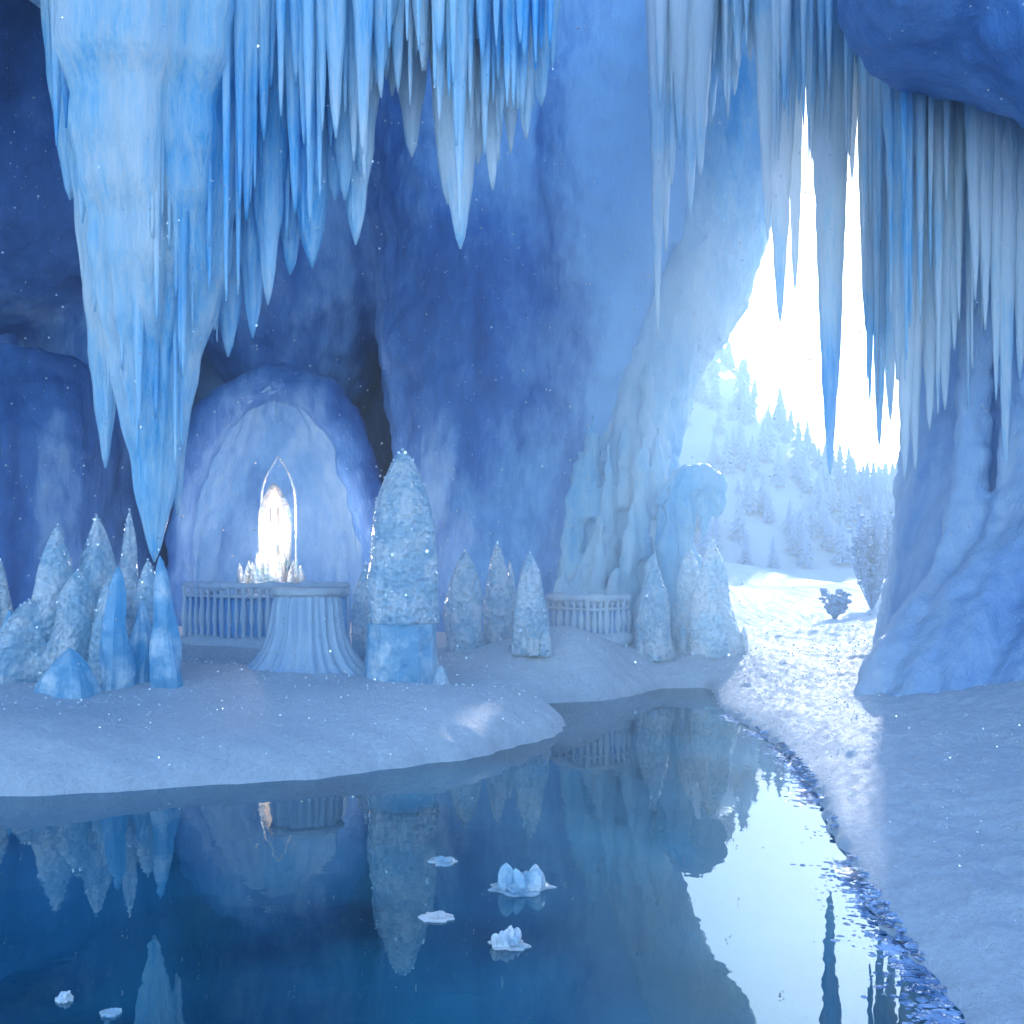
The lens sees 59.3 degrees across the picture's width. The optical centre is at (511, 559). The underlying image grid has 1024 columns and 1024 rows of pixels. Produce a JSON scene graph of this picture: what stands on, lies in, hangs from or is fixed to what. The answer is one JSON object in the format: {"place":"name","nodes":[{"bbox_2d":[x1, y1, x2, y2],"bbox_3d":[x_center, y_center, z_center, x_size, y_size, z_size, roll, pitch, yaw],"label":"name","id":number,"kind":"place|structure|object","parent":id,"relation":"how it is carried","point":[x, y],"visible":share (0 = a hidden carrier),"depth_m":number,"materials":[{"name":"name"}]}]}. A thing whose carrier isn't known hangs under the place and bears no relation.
{"place":"outdoors","nodes":[
{"label":"outdoors","id":0,"kind":"place"},
{"bbox_2d":[237,456,305,594],"bbox_3d":[-4.285,0.048,16.218,1.496,3.904,1.468,0,0,0],"label":"candle shrine","id":1,"kind":"object","parent":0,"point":[275,537],"visible":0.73,"depth_m":16.18,"materials":[{"name":"white glass"}]},
{"bbox_2d":[263,487,284,563],"bbox_3d":[-4.284,-0.636,16.255,0.400,1.400,0.070,0,0,0],"label":"lit window","id":2,"kind":"structure","parent":1,"relation":"in","point":[274,502],"depth_m":16.22,"materials":[{"name":"beige glass"}]},
{"bbox_2d":[0,0,696,631],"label":"ice cave wall","id":3,"kind":"structure","parent":0,"point":[344,320],"depth_m":16.23,"materials":[{"name":"blue ice"}]},
{"bbox_2d":[0,688,964,1023],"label":"pond water","id":4,"kind":"structure","parent":0,"point":[662,838],"depth_m":4.83,"materials":[{"name":"blue liquid"}]},
{"bbox_2d":[55,990,73,1003],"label":"floating ice","id":5,"kind":"structure","parent":4,"relation":"on","point":[65,997],"depth_m":3.67,"materials":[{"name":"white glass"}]},
{"bbox_2d":[99,1008,121,1017],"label":"floating ice","id":6,"kind":"structure","parent":4,"relation":"on","point":[110,1013],"depth_m":3.56,"materials":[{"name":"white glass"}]},
{"bbox_2d":[418,910,454,922],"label":"floating ice","id":7,"kind":"structure","parent":4,"relation":"on","point":[439,916],"depth_m":4.51,"materials":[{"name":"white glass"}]},
{"bbox_2d":[427,856,457,866],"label":"floating ice","id":8,"kind":"structure","parent":4,"relation":"on","point":[443,861],"depth_m":5.34,"materials":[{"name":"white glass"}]},
{"bbox_2d":[488,925,530,950],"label":"floating ice","id":9,"kind":"structure","parent":4,"relation":"on","point":[509,938],"depth_m":4.18,"materials":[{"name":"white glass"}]},
{"bbox_2d":[488,863,556,896],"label":"floating ice","id":10,"kind":"structure","parent":4,"relation":"on","point":[516,882],"depth_m":4.88,"materials":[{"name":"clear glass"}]},
{"bbox_2d":[709,714,964,1023],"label":"shore slush","id":11,"kind":"object","parent":4,"relation":"on","point":[925,982],"visible":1,"depth_m":4.38,"materials":[{"name":"white ice"}]},
{"bbox_2d":[0,359,1023,1023],"bbox_3d":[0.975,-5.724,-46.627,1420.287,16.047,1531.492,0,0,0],"label":"snow ground","id":12,"kind":"structure","parent":0,"point":[954,893],"depth_m":8.19,"materials":[{"name":"white snow"}]},
{"bbox_2d":[0,561,12,631],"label":"ice crystal cluster","id":13,"kind":"object","parent":12,"relation":"on","point":[6,609],"visible":0.3,"depth_m":10.55,"materials":[{"name":"blue ice"}]},
{"bbox_2d":[0,511,182,698],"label":"ice crystal cluster","id":14,"kind":"object","parent":12,"relation":"on","point":[150,651],"visible":0.93,"depth_m":9.78,"materials":[{"name":"blue ice"}]},
{"bbox_2d":[181,580,350,648],"bbox_3d":[-3.934,0.885,14.083,2.741,1.141,0.832,0,0,0],"label":"ice balustrade","id":15,"kind":"object","parent":12,"relation":"on","point":[208,616],"visible":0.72,"depth_m":13.90,"materials":[{"name":"blue ice"}]},
{"bbox_2d":[193,385,361,622],"bbox_3d":[-4.676,-0.805,18.847,3.998,5.602,1.694,0,0,0],"label":"ice niche","id":16,"kind":"object","parent":12,"relation":"on","point":[264,438],"visible":0.53,"depth_m":19.08,"materials":[{"name":"blue ice"}]},
{"bbox_2d":[246,587,364,675],"bbox_3d":[-2.470,0.853,10.905,1.741,1.027,1.378,0,0,0],"label":"ice altar","id":17,"kind":"object","parent":12,"relation":"on","point":[300,633],"visible":0.91,"depth_m":10.59,"materials":[{"name":"blue ice"}]},
{"bbox_2d":[352,563,368,661],"bbox_3d":[-1.973,0.747,12.203,0.461,1.412,0.425,0,0,32],"label":"ice crystal","id":18,"kind":"object","parent":12,"relation":"on","point":[360,598],"visible":0.45,"depth_m":12.05},
{"bbox_2d":[364,450,448,684],"bbox_3d":[-1.279,0.111,10.549,0.875,2.812,1.020,0,0,-19],"label":"ice crystal","id":19,"kind":"object","parent":12,"relation":"on","point":[403,649],"visible":0.94,"depth_m":10.28},
{"bbox_2d":[443,551,485,652],"bbox_3d":[-0.655,0.602,12.576,0.616,1.455,0.648,0,0,-20],"label":"ice crystal","id":20,"kind":"object","parent":12,"relation":"on","point":[459,622],"visible":0.77,"depth_m":12.43},
{"bbox_2d":[483,544,512,644],"bbox_3d":[-0.220,0.521,13.198,0.602,1.541,0.472,0,0,0],"label":"ice crystal","id":21,"kind":"object","parent":12,"relation":"on","point":[494,629],"visible":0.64,"depth_m":13.06},
{"bbox_2d":[507,563,515,619],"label":"ice crystal","id":22,"kind":"object","parent":12,"relation":"on","point":[512,579],"visible":0.15,"depth_m":13.53},
{"bbox_2d":[0,0,1023,1017],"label":"frost glitter","id":23,"kind":"object","parent":12,"relation":"on","point":[414,609],"visible":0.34,"depth_m":10.28,"materials":[{"name":"white"}]},
{"bbox_2d":[508,553,551,656],"bbox_3d":[0.233,0.582,11.981,0.586,1.350,0.555,0,0,0],"label":"ice crystal","id":24,"kind":"object","parent":12,"relation":"on","point":[535,640],"visible":0.97,"depth_m":11.81},
{"bbox_2d":[545,592,633,645],"bbox_3d":[1.084,0.911,13.440,1.412,0.849,0.798,0,0,15],"label":"ice balustrade","id":25,"kind":"object","parent":12,"relation":"on","point":[605,620],"visible":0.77,"depth_m":13.29,"materials":[{"name":"blue ice"}]},
{"bbox_2d":[635,563,675,661],"bbox_3d":[2.090,0.747,13.186,0.579,1.434,0.552,0,0,-35],"label":"ice crystal","id":26,"kind":"object","parent":12,"relation":"on","point":[645,620],"visible":0.94,"depth_m":13.03},
{"bbox_2d":[550,25,770,641],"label":"ice arch pillar","id":27,"kind":"structure","parent":12,"relation":"on","point":[625,464],"depth_m":15.92,"materials":[{"name":"blue ice"}]},
{"bbox_2d":[672,548,699,645],"bbox_3d":[2.813,0.610,14.210,0.628,1.598,0.542,0,0,-32],"label":"ice crystal","id":28,"kind":"object","parent":12,"relation":"on","point":[689,581],"visible":0.36,"depth_m":14.04},
{"bbox_2d":[654,463,727,576],"bbox_3d":[2.828,0.295,14.955,1.497,3.814,1.353,0,0,0],"label":"draped ice formation","id":29,"kind":"object","parent":12,"relation":"on","point":[692,486],"visible":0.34,"depth_m":14.76,"materials":[{"name":"blue ice"}]},
{"bbox_2d":[677,538,748,658],"bbox_3d":[3.024,0.559,13.594,0.910,1.782,0.890,0,0,-34],"label":"ice crystal","id":30,"kind":"object","parent":12,"relation":"on","point":[714,633],"visible":0.93,"depth_m":13.35},
{"bbox_2d":[678,341,897,568],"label":"frosted pine forest","id":31,"kind":"object","parent":12,"relation":"on","point":[864,486],"visible":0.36,"depth_m":42.06,"materials":[{"name":"white plant"}]},
{"bbox_2d":[818,588,852,618],"bbox_3d":[6.621,0.908,18.423,0.551,0.676,0.668,0,0,-27],"label":"snowy shrub","id":32,"kind":"object","parent":12,"relation":"on","point":[836,606],"visible":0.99,"depth_m":18.27,"materials":[{"name":"snow"}]},
{"bbox_2d":[844,503,894,608],"bbox_3d":[8.192,-0.064,20.505,1.106,2.457,1.059,0,0,0],"label":"snowy shrub","id":33,"kind":"object","parent":12,"relation":"on","point":[870,567],"visible":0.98,"depth_m":20.34,"materials":[{"name":"snow"}]},
{"bbox_2d":[882,527,892,578],"bbox_3d":[9.698,-0.068,22.469,1.151,1.624,1.106,0,0,0],"label":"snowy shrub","id":34,"kind":"object","parent":12,"relation":"on","point":[887,549],"visible":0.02,"depth_m":22.48,"materials":[{"name":"white snow"}]},
{"bbox_2d":[853,224,1023,696],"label":"ice cave side wall","id":35,"kind":"structure","parent":12,"relation":"on","point":[948,601],"depth_m":10.92,"materials":[{"name":"blue ice"}]},
{"bbox_2d":[755,0,982,479],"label":"icicle curtain","id":36,"kind":"object","parent":35,"relation":"hanging from","point":[911,273],"visible":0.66,"depth_m":12.55,"materials":[{"name":"blue ice"}]},
{"bbox_2d":[837,0,1023,128],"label":"overhanging ice boulder","id":37,"kind":"object","parent":35,"relation":"attached to","point":[969,52],"visible":1,"depth_m":9.73,"materials":[{"name":"blue ice"}]},
{"bbox_2d":[964,103,1023,462],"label":"icicle curtain","id":38,"kind":"object","parent":35,"relation":"hanging from","point":[994,159],"visible":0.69,"depth_m":10.94,"materials":[{"name":"blue ice"}]},
{"bbox_2d":[2,24,1023,721],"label":"falling snow","id":39,"kind":"structure","parent":0,"point":[526,402],"depth_m":9.81,"materials":[{"name":"white snow"}]},
{"bbox_2d":[645,0,757,334],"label":"icicle curtain","id":40,"kind":"object","parent":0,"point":[687,40],"visible":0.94,"depth_m":13.16,"materials":[{"name":"blue ice"}]},
{"bbox_2d":[723,87,899,475],"label":"sky","id":41,"kind":"structure","parent":0,"point":[754,336],"materials":[{"name":"white"}]},
{"bbox_3d":[-10.236,-12.159,15.087,13.849,11.994,16.323,0,0,0],"label":"ice cave ceiling","id":42,"kind":"object","parent":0,"visible":0},
{"bbox_2d":[29,0,560,561],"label":"icicle curtain","id":43,"kind":"object","parent":42,"relation":"hanging from","point":[225,90],"visible":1,"depth_m":8.34,"materials":[{"name":"blue ice"}]}
]}

